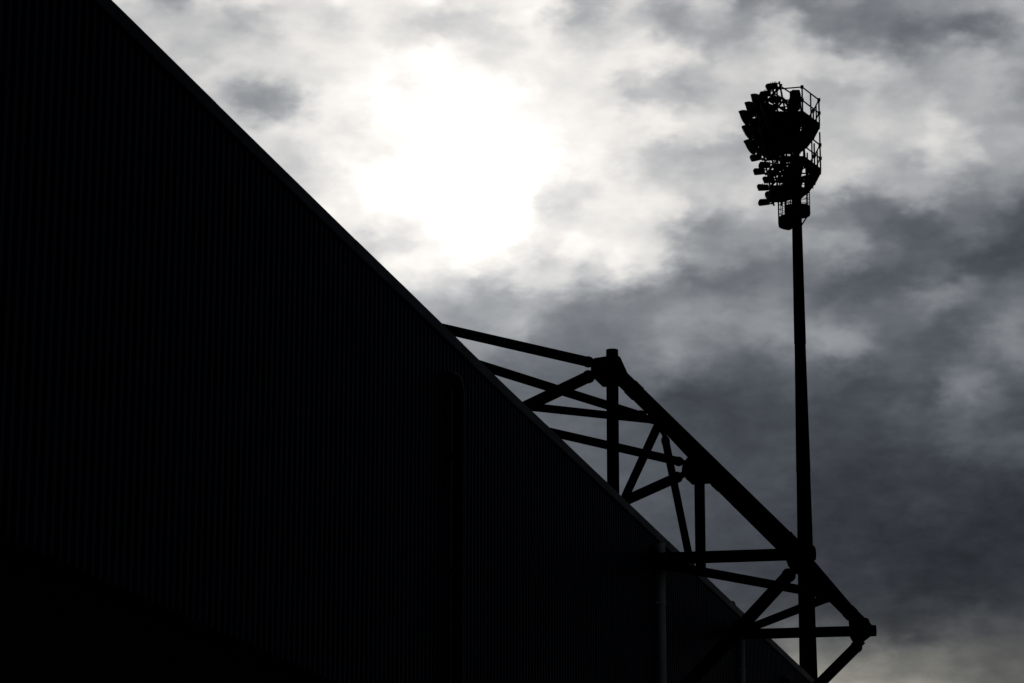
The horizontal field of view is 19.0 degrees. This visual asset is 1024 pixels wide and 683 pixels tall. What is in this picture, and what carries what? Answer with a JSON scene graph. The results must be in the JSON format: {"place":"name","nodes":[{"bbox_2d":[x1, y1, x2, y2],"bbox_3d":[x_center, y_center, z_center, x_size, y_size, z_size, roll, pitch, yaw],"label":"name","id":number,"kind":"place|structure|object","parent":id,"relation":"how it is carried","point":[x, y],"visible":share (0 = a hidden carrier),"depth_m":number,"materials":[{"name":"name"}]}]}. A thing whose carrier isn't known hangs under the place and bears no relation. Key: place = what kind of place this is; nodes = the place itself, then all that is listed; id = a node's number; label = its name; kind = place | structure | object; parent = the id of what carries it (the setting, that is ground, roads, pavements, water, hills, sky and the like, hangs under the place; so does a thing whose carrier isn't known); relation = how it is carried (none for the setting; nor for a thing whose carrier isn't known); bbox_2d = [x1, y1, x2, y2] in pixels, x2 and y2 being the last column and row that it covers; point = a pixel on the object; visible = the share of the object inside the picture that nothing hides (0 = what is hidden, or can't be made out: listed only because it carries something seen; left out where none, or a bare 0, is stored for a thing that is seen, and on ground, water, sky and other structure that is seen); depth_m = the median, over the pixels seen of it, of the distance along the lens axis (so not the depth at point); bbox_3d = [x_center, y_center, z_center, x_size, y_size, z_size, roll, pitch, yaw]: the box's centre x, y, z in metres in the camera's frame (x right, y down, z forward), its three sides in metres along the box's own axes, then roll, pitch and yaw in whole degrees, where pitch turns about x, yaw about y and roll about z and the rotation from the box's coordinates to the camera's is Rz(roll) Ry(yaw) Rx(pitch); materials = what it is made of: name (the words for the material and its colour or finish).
{"place":"outdoors","nodes":[
{"label":"outdoors","id":0,"kind":"place"},
{"bbox_2d":[112,0,1023,682],"label":"sky","id":1,"kind":"structure","parent":0,"point":[572,176],"materials":[{"name":"grey"}]},
{"label":"ground","id":2,"kind":"structure","parent":0,"visible":0},
{"bbox_2d":[0,0,814,682],"bbox_3d":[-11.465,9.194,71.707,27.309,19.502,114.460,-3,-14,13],"label":"stadium stand","id":3,"kind":"object","parent":2,"relation":"on","point":[266,416],"visible":0.95,"depth_m":45.66,"materials":[{"name":"black metal"}]},
{"bbox_2d":[442,323,815,682],"bbox_3d":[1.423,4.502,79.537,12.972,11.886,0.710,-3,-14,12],"label":"roof truss","id":4,"kind":"object","parent":3,"relation":"attached to","point":[608,371],"visible":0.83,"depth_m":78.82,"materials":[{"name":"black metal"}]},
{"bbox_2d":[480,360,870,633],"bbox_3d":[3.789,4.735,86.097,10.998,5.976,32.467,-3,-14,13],"label":"cross bracing","id":5,"kind":"object","parent":4,"relation":"attached to","point":[824,589],"visible":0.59,"depth_m":83.91,"materials":[{"name":"black paint"}]},
{"bbox_2d":[551,428,876,682],"bbox_3d":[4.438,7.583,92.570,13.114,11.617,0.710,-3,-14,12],"label":"roof truss","id":6,"kind":"object","parent":3,"relation":"attached to","point":[699,477],"visible":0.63,"depth_m":92.41,"materials":[{"name":"black metal"}]},
{"bbox_2d":[738,81,821,679],"bbox_3d":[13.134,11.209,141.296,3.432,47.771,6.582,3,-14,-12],"label":"floodlight mast","id":7,"kind":"object","parent":2,"relation":"on","point":[771,132],"visible":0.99,"depth_m":144.53,"materials":[{"name":"black metal"}]}
]}

